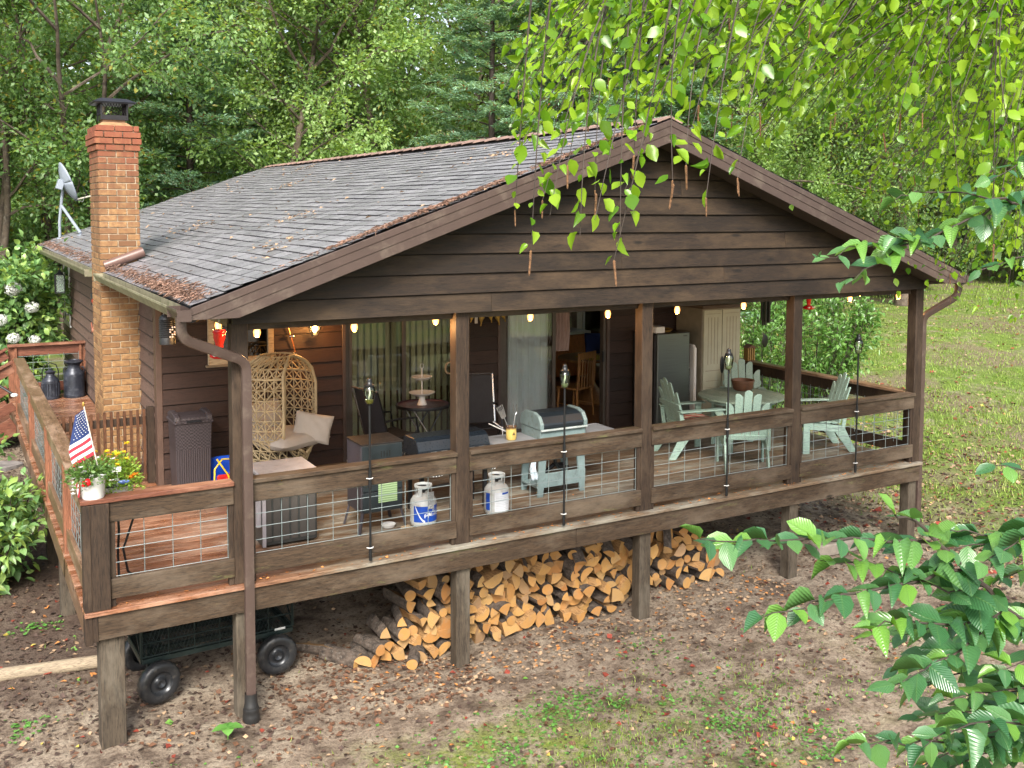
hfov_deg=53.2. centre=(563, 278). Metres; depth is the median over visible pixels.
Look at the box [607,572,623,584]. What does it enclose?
firewood log
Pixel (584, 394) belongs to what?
dining table
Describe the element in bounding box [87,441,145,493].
oval planter
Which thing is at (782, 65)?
broadleaf tree
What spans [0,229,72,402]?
hydrangea bush
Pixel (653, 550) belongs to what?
firewood log
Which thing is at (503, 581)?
firewood log
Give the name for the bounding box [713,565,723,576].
firewood log
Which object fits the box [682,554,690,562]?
firewood log
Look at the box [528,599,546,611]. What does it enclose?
firewood log
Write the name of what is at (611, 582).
firewood log
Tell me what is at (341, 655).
firewood log
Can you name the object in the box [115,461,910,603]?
deck leaf litter
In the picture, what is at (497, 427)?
tongs
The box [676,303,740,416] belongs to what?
storage cabinet
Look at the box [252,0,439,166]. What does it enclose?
cedar tree
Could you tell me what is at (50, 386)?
milk can
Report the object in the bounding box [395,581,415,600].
firewood log
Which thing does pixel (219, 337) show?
hummingbird feeder
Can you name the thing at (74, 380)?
milk can
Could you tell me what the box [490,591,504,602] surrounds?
firewood log
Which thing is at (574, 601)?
firewood log
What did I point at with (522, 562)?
firewood log
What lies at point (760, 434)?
adirondack chair
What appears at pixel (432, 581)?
firewood log
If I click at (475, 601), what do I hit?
firewood log
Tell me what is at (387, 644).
firewood log
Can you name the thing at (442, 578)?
firewood log
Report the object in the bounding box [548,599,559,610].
firewood log
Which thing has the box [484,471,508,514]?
propane tank
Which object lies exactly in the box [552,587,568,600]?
firewood log
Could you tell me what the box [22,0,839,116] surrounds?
sky
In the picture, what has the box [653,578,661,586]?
firewood log
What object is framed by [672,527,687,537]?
firewood log
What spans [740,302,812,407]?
flowering shrub
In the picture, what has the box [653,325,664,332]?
white box
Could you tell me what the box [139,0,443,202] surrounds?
broadleaf tree
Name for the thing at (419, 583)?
firewood log
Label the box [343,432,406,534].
gas smoker
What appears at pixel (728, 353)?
patio torch
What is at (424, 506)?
propane tank
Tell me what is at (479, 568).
firewood log
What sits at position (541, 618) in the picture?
firewood log
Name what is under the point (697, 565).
firewood log
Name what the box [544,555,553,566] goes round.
firewood log
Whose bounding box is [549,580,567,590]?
firewood log
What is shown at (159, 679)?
garden cart
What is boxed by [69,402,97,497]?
flag
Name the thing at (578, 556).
firewood log
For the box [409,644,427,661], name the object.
firewood log
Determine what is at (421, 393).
tiered stand
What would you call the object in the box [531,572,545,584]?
firewood log
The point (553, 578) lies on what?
firewood log
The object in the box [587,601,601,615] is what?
firewood log
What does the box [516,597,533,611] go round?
firewood log
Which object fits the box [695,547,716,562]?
firewood log
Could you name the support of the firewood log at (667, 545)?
on the firewood log at (675, 544)
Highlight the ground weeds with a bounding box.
[4,587,988,767]
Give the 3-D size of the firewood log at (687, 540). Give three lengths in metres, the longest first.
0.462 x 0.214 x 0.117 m
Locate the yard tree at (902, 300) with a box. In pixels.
[749,0,985,305]
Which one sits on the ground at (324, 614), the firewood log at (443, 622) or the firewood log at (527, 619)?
the firewood log at (527, 619)
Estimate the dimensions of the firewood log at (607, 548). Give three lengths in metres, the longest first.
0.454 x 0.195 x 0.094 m
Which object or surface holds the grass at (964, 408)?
on the ground at (324, 614)
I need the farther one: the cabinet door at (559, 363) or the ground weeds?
the cabinet door at (559, 363)
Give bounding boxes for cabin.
[34,98,972,584]
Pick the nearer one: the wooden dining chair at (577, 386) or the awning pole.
the awning pole
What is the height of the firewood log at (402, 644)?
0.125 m
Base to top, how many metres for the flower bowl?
0.145 m
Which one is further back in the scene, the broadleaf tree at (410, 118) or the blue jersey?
the broadleaf tree at (410, 118)
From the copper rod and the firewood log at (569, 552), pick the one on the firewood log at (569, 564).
the firewood log at (569, 552)
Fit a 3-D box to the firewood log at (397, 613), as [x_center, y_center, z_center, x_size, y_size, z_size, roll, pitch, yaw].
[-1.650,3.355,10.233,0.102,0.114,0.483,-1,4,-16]
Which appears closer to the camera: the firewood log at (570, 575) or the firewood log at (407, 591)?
the firewood log at (407, 591)
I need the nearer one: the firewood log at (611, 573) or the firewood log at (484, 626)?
the firewood log at (484, 626)
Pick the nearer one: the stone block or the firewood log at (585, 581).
the firewood log at (585, 581)
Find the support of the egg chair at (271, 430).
on the wooden deck
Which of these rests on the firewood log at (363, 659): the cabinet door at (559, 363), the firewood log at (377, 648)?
the firewood log at (377, 648)
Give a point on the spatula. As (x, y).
(501, 411)
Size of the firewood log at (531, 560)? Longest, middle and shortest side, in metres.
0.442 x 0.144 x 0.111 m
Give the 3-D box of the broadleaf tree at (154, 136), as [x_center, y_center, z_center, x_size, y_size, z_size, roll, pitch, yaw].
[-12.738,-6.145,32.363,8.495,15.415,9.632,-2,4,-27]
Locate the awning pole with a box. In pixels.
[0,385,17,396]
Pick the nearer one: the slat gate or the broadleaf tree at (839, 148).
the slat gate
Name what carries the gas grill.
on the wooden deck
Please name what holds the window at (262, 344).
in the cabin
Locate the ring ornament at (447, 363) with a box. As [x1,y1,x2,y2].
[445,362,449,373]
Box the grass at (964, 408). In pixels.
[0,224,1023,767]
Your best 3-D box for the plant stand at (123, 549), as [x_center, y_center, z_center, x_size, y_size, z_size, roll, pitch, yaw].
[-3.756,2.279,8.611,0.362,0.694,0.336,-2,5,-31]
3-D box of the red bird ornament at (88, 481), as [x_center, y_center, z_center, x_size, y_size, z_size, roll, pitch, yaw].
[-3.753,1.607,8.034,0.080,0.066,0.061,-2,5,-31]
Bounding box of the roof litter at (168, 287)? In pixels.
[39,123,644,304]
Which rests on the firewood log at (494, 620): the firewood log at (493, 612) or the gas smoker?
the firewood log at (493, 612)
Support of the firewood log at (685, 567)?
on the firewood log at (692, 578)
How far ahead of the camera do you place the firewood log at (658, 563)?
11.77 m
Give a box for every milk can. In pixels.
[41,362,59,399]
[63,359,84,397]
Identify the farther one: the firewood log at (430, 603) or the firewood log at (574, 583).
the firewood log at (574, 583)
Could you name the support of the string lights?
hanging from the cabin
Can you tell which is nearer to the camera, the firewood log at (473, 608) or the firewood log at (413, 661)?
the firewood log at (413, 661)
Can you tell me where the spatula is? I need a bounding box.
[496,404,507,426]
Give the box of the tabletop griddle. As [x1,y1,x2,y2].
[403,426,495,508]
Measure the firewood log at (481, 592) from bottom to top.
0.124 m
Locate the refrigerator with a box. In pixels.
[632,330,688,426]
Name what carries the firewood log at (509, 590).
on the firewood log at (513, 601)
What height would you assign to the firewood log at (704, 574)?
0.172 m
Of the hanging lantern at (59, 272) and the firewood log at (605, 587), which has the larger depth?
the hanging lantern at (59, 272)
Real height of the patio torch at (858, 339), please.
1.712 m
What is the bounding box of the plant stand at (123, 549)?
[117,519,133,576]
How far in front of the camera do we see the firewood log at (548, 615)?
10.94 m
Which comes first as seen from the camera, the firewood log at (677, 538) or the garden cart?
the garden cart
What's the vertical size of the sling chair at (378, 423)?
1.059 m
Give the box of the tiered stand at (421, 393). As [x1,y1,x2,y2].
[409,364,434,404]
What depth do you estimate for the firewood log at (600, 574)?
11.33 m
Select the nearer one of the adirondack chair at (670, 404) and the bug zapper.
the bug zapper
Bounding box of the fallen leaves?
[0,294,1023,767]
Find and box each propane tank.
[410,482,436,526]
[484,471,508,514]
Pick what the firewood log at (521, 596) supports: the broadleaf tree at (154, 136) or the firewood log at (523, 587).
the firewood log at (523, 587)
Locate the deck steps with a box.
[0,348,15,443]
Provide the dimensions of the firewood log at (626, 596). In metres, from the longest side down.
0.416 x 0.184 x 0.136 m
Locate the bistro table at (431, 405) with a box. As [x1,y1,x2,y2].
[396,399,449,455]
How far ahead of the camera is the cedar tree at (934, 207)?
51.98 m
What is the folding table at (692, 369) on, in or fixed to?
on the wooden deck
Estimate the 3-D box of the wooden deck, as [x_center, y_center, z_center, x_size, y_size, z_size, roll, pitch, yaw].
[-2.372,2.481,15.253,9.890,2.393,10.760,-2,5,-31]
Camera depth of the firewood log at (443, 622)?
10.22 m
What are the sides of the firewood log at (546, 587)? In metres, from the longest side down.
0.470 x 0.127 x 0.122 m
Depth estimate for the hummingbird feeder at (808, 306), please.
14.74 m
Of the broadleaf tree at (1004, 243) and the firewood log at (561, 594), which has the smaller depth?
the firewood log at (561, 594)
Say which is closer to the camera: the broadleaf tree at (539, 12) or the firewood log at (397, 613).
the firewood log at (397, 613)
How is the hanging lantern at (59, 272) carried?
hanging from the cabin
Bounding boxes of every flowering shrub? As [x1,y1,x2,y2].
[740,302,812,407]
[746,296,894,403]
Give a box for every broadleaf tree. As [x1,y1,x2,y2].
[0,0,145,242]
[0,0,155,293]
[0,0,253,339]
[49,0,308,207]
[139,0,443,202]
[178,0,488,163]
[305,0,576,148]
[475,0,740,144]
[597,0,917,320]
[617,1,878,176]
[712,3,987,304]
[773,1,959,233]
[876,58,1017,274]
[944,55,1023,267]
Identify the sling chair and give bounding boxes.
[351,386,419,451]
[469,372,502,434]
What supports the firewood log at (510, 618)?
on the firewood log at (504, 627)
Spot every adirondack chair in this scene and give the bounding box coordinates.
[654,377,725,460]
[715,390,769,473]
[720,358,765,414]
[801,372,854,453]
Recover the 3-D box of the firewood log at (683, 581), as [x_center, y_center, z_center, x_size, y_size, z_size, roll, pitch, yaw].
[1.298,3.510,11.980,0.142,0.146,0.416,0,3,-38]
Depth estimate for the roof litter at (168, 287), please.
9.68 m
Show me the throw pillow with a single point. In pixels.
(317, 427)
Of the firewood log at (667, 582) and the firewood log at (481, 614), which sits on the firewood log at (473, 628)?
the firewood log at (481, 614)
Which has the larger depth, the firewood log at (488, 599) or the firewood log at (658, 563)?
the firewood log at (658, 563)
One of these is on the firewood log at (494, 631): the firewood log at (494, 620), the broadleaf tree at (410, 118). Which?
the firewood log at (494, 620)
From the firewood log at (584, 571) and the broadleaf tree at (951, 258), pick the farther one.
the broadleaf tree at (951, 258)
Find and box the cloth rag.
[529,462,537,480]
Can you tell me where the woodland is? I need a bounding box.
[2,0,1023,290]
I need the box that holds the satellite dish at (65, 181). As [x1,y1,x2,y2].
[55,162,90,238]
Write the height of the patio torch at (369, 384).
1.677 m
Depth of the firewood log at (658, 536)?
11.83 m
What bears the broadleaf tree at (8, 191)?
on the ground at (324, 614)
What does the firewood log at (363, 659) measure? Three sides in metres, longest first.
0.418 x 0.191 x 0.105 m
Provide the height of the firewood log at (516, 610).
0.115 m
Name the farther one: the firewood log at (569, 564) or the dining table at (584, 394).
the dining table at (584, 394)
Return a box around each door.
[362,442,401,492]
[362,488,401,513]
[547,350,566,376]
[568,334,586,374]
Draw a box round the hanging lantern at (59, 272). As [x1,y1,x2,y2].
[54,265,65,293]
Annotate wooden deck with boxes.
[7,340,922,749]
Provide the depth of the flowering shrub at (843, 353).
20.19 m
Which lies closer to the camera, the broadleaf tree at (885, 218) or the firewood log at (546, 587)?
the firewood log at (546, 587)
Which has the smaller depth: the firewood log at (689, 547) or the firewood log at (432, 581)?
the firewood log at (432, 581)
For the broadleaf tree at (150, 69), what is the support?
on the ground at (324, 614)
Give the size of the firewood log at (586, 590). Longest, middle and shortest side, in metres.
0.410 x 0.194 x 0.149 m
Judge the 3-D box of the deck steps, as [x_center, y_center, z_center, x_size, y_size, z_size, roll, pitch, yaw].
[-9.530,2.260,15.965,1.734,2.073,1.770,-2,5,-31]
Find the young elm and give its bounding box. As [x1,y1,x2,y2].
[680,155,1023,767]
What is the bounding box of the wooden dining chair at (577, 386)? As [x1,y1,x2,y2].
[557,351,595,414]
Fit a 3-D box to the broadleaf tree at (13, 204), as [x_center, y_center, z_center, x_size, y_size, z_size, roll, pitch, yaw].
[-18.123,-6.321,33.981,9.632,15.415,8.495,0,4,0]
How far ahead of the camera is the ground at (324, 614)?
9.79 m
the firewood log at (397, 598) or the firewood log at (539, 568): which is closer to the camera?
the firewood log at (397, 598)
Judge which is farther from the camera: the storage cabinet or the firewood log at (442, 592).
the storage cabinet
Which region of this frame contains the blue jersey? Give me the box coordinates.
[584,333,599,352]
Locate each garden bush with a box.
[0,433,19,460]
[0,459,47,594]
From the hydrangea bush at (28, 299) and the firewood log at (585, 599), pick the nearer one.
the firewood log at (585, 599)
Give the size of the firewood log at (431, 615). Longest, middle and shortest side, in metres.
0.482 x 0.199 x 0.147 m
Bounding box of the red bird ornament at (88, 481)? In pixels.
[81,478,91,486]
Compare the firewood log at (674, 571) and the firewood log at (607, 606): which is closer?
the firewood log at (607, 606)
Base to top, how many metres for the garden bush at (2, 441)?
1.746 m
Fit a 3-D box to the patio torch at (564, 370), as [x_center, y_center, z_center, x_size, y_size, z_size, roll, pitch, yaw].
[0.009,1.681,10.313,0.110,1.652,0.108,-2,5,-31]
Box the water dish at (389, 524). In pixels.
[381,521,395,527]
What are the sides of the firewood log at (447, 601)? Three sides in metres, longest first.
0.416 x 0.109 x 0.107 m
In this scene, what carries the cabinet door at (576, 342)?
in the kitchen counter
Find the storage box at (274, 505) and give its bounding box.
[253,457,316,547]
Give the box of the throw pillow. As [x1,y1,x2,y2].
[293,410,333,444]
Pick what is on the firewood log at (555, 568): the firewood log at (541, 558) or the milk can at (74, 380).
the firewood log at (541, 558)
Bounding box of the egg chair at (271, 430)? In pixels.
[249,352,317,461]
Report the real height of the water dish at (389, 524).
0.032 m
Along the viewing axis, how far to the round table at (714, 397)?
13.82 m
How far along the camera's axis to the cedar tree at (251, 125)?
32.61 m
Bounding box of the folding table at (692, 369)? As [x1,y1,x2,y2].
[688,344,696,413]
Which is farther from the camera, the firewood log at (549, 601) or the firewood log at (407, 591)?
the firewood log at (549, 601)
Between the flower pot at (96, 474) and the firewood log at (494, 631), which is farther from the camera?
the firewood log at (494, 631)
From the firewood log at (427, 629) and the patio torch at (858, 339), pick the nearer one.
the firewood log at (427, 629)
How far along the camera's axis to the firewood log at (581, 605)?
11.21 m
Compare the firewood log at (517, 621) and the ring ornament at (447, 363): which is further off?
the ring ornament at (447, 363)
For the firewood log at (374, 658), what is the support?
on the ground at (324, 614)
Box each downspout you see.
[175,316,259,724]
[915,284,961,527]
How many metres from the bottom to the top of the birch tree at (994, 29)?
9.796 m
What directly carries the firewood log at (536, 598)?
on the firewood log at (523, 606)
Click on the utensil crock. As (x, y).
(511, 432)
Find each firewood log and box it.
[296,643,332,654]
[319,643,361,668]
[349,641,371,666]
[353,633,384,655]
[363,633,393,650]
[366,613,390,638]
[367,650,379,667]
[377,635,390,660]
[380,615,409,640]
[383,588,415,612]
[384,638,404,660]
[388,631,410,648]
[391,603,406,626]
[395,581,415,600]
[396,582,434,600]
[400,607,426,626]
[403,578,426,589]
[403,617,417,635]
[406,641,422,669]
[408,633,421,645]
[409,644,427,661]
[412,612,440,642]
[413,595,439,628]
[418,596,435,606]
[421,637,438,658]
[423,575,437,588]
[423,621,436,634]
[431,596,446,616]
[431,607,450,630]
[433,581,450,600]
[433,637,450,655]
[435,574,448,583]
[438,596,449,603]
[438,628,450,637]
[441,600,450,613]
[449,593,476,613]
[470,570,484,587]
[470,589,474,598]
[470,595,480,608]
[470,613,474,623]
[470,620,480,633]
[470,626,484,643]
[471,565,502,588]
[471,585,487,597]
[472,566,482,571]
[474,603,489,621]
[475,620,490,633]
[480,592,492,604]
[485,604,498,617]
[485,611,499,624]
[486,562,499,569]
[488,582,503,595]
[488,624,500,641]
[489,601,510,614]
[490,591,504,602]
[495,568,519,589]
[496,616,519,636]
[497,560,514,572]
[497,567,512,580]
[500,611,515,624]
[501,577,507,587]
[504,583,514,601]
[505,594,515,606]
[509,604,524,615]
[511,560,523,577]
[515,590,528,604]
[515,609,535,628]
[515,618,522,631]
[516,558,527,571]
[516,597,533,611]
[517,577,530,594]
[522,572,536,586]
[523,578,539,591]
[525,555,536,565]
[528,592,546,604]
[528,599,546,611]
[528,601,546,627]
[529,561,550,574]
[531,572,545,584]
[536,584,553,605]
[537,553,548,562]
[537,578,552,594]
[538,560,560,574]
[541,604,553,625]
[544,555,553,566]
[545,572,561,583]
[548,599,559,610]
[549,551,561,559]
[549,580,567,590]
[551,592,573,609]
[552,559,563,570]
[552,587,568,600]
[557,607,570,621]
[558,550,586,573]
[560,575,579,587]
[561,570,579,580]
[564,549,576,559]
[566,585,583,598]
[566,590,580,604]
[567,604,584,622]
[571,547,586,565]
[575,601,588,613]
[576,577,588,584]
[578,565,592,581]
[579,584,594,597]
[581,543,602,553]
[581,596,591,603]
[582,550,598,566]
[586,550,594,561]
[587,576,601,585]
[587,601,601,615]
[588,573,610,594]
[590,597,616,611]
[591,563,601,573]
[591,589,609,602]
[592,570,605,579]
[596,586,623,601]
[598,552,612,573]
[599,549,621,564]
[601,541,614,557]
[602,575,616,591]
[605,568,616,578]
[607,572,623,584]
[611,540,625,555]
[614,552,627,566]
[614,561,626,570]
[616,572,630,594]
[617,563,631,580]
[618,537,632,556]
[619,594,628,603]
[626,557,631,565]
[650,541,657,558]
[650,557,666,569]
[650,567,658,580]
[651,567,665,574]
[653,531,662,541]
[653,538,662,552]
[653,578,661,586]
[656,550,675,569]
[659,574,674,589]
[663,529,671,552]
[664,565,681,578]
[665,574,690,587]
[669,543,685,560]
[671,537,678,547]
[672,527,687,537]
[673,533,681,543]
[675,557,683,566]
[680,534,691,544]
[680,541,694,550]
[680,570,694,582]
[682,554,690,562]
[682,563,687,571]
[684,560,704,570]
[685,549,699,560]
[687,531,697,539]
[688,567,711,580]
[691,536,704,550]
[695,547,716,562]
[699,557,715,569]
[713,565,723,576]
[714,550,719,565]
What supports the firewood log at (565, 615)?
on the ground at (324, 614)
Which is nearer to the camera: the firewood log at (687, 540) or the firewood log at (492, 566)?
the firewood log at (492, 566)
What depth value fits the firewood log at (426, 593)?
10.15 m
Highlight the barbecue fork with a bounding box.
[513,404,516,426]
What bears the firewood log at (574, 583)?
on the firewood log at (576, 593)
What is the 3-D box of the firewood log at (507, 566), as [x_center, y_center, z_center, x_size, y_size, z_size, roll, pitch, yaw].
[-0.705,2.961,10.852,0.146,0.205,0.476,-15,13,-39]
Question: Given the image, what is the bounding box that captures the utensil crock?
[506,425,516,439]
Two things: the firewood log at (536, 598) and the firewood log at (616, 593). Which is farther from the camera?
the firewood log at (616, 593)
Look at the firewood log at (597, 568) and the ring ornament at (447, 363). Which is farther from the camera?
the ring ornament at (447, 363)
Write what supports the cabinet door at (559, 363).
in the kitchen counter
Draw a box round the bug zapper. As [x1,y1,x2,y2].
[159,313,175,345]
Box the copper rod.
[288,328,295,351]
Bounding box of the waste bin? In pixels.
[166,407,213,485]
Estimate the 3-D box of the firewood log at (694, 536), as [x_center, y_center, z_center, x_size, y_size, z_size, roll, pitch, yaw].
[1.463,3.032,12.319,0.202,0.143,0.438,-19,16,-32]
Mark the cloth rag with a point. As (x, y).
(532, 470)
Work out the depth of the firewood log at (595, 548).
11.20 m
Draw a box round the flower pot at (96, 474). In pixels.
[59,456,119,499]
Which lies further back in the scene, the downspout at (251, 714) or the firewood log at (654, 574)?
the firewood log at (654, 574)
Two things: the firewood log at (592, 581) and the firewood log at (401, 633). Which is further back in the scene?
the firewood log at (592, 581)
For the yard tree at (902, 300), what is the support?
on the ground at (324, 614)
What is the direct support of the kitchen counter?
on the cabin
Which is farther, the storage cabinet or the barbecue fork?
the storage cabinet
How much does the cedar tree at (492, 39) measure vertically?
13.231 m
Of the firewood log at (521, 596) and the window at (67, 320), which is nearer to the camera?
the firewood log at (521, 596)
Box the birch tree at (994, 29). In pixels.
[500,0,1023,322]
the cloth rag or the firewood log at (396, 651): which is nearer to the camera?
the firewood log at (396, 651)
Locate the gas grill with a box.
[488,404,612,497]
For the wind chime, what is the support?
hanging from the cabin
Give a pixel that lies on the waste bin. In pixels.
(190, 438)
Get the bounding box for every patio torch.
[363,378,375,560]
[559,364,569,525]
[724,348,733,495]
[854,334,862,472]
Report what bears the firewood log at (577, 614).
on the ground at (324, 614)
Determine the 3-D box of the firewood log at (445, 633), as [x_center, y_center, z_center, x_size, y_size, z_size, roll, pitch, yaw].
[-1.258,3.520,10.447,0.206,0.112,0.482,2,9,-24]
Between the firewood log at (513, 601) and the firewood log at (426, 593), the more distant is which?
the firewood log at (513, 601)
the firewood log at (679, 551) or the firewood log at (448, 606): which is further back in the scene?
the firewood log at (679, 551)
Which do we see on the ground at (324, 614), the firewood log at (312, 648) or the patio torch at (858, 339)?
the firewood log at (312, 648)
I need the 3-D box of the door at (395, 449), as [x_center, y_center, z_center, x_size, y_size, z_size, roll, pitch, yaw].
[-1.806,1.882,10.190,0.420,0.465,0.020,-2,5,-31]
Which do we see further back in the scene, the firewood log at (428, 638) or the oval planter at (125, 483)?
the firewood log at (428, 638)
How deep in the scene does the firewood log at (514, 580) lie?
10.77 m
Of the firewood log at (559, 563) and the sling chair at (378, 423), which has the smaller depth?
the firewood log at (559, 563)
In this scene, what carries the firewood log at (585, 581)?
on the firewood log at (576, 593)
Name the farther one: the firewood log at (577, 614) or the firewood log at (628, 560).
the firewood log at (628, 560)
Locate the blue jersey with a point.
(592, 341)
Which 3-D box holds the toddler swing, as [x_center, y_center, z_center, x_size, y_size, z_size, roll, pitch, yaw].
[-3.869,2.218,11.738,0.386,0.371,0.276,-2,5,-31]
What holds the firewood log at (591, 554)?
on the firewood log at (590, 562)
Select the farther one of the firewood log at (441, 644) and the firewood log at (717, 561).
the firewood log at (717, 561)
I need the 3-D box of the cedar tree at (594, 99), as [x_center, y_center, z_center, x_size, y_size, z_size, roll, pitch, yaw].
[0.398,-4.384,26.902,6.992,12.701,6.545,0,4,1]
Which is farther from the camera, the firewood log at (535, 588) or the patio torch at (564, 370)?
the firewood log at (535, 588)
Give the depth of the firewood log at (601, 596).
11.27 m
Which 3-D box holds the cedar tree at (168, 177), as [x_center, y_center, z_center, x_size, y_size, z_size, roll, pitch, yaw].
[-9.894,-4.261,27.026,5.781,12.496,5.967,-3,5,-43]
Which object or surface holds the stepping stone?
on the ground at (324, 614)
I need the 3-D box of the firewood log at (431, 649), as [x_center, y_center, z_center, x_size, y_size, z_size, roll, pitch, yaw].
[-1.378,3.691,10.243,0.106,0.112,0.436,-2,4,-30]
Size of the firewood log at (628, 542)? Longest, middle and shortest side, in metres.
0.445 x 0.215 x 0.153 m
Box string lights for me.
[214,294,900,336]
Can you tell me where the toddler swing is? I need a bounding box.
[211,455,229,480]
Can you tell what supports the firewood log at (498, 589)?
on the firewood log at (488, 599)
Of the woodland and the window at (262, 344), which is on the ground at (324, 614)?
the woodland
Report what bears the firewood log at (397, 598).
on the firewood log at (397, 613)
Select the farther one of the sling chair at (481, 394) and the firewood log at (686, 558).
the sling chair at (481, 394)
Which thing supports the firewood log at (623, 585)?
on the firewood log at (616, 593)
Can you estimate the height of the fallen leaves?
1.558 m
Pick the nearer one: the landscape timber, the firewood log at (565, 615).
the landscape timber
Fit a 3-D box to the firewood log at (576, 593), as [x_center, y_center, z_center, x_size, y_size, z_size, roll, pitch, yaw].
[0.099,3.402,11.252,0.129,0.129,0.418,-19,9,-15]
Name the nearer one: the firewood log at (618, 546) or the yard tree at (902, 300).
the firewood log at (618, 546)
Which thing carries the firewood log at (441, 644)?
on the ground at (324, 614)
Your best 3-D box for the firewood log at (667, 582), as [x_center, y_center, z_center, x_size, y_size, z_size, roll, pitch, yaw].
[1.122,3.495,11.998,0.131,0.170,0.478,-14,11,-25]
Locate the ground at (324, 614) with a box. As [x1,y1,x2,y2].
[0,112,1023,767]
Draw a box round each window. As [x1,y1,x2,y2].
[63,265,70,327]
[205,320,276,367]
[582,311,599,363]
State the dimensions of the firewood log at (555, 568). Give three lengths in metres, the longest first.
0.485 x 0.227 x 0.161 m
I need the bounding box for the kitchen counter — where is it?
[547,327,590,377]
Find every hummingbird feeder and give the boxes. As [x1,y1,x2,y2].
[209,329,225,358]
[803,299,814,309]
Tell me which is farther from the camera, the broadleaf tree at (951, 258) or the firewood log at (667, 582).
the broadleaf tree at (951, 258)
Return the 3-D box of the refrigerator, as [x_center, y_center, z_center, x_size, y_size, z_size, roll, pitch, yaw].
[1.440,1.496,15.134,0.580,1.450,0.623,-2,5,-31]
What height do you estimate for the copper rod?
0.504 m
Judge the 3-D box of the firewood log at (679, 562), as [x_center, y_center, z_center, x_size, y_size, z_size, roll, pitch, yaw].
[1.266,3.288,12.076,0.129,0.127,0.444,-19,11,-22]
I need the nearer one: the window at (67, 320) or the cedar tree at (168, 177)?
the window at (67, 320)
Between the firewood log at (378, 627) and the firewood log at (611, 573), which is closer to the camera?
the firewood log at (378, 627)
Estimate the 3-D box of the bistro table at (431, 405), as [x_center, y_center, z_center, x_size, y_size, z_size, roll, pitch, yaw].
[-1.789,1.962,13.001,0.686,0.758,0.686,-2,5,-31]
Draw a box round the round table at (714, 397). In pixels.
[698,387,783,453]
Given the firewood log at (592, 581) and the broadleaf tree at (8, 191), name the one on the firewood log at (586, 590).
the firewood log at (592, 581)
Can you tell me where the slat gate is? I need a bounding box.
[56,406,155,489]
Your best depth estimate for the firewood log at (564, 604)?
11.10 m
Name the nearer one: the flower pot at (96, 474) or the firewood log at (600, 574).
the flower pot at (96, 474)
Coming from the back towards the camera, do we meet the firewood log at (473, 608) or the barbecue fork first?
the barbecue fork
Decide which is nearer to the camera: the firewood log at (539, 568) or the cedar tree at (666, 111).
the firewood log at (539, 568)
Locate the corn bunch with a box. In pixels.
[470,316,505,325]
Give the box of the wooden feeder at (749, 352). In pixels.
[743,344,756,360]
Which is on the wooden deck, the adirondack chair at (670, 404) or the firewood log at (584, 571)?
the adirondack chair at (670, 404)
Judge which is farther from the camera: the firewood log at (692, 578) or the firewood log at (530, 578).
the firewood log at (692, 578)
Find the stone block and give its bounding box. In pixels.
[808,539,856,555]
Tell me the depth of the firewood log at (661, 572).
11.86 m
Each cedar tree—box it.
[81,0,271,208]
[141,0,326,193]
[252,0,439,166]
[404,0,579,148]
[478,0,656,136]
[601,0,780,324]
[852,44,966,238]
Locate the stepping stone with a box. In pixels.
[0,461,22,471]
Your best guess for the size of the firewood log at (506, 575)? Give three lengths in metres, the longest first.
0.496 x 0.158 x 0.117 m
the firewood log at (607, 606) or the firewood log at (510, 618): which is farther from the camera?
the firewood log at (607, 606)
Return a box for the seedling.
[212,722,242,739]
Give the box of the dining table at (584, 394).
[558,352,599,404]
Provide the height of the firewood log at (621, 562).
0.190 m
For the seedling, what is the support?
on the ground at (324, 614)
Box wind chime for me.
[760,301,770,346]
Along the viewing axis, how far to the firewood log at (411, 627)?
10.14 m
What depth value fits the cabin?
11.64 m
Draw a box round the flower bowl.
[731,378,754,390]
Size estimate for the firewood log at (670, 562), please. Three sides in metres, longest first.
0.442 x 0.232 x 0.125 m
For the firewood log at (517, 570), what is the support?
on the firewood log at (514, 580)
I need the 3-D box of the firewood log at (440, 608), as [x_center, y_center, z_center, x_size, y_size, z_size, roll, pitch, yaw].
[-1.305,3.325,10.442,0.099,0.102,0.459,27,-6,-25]
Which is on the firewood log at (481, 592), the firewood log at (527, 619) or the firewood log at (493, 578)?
the firewood log at (493, 578)
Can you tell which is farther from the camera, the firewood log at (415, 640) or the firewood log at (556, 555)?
the firewood log at (556, 555)
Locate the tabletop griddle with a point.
(425, 442)
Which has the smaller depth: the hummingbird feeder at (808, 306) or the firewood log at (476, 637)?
the firewood log at (476, 637)
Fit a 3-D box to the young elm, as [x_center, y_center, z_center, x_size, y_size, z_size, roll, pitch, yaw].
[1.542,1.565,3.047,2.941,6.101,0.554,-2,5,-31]
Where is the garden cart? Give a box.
[125,602,296,704]
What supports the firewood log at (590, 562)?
on the firewood log at (597, 568)
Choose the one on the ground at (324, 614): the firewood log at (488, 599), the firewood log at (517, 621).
the firewood log at (517, 621)
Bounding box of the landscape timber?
[0,655,96,680]
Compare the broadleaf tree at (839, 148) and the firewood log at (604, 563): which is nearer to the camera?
the firewood log at (604, 563)
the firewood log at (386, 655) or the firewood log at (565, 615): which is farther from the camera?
the firewood log at (565, 615)
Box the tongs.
[489,421,505,431]

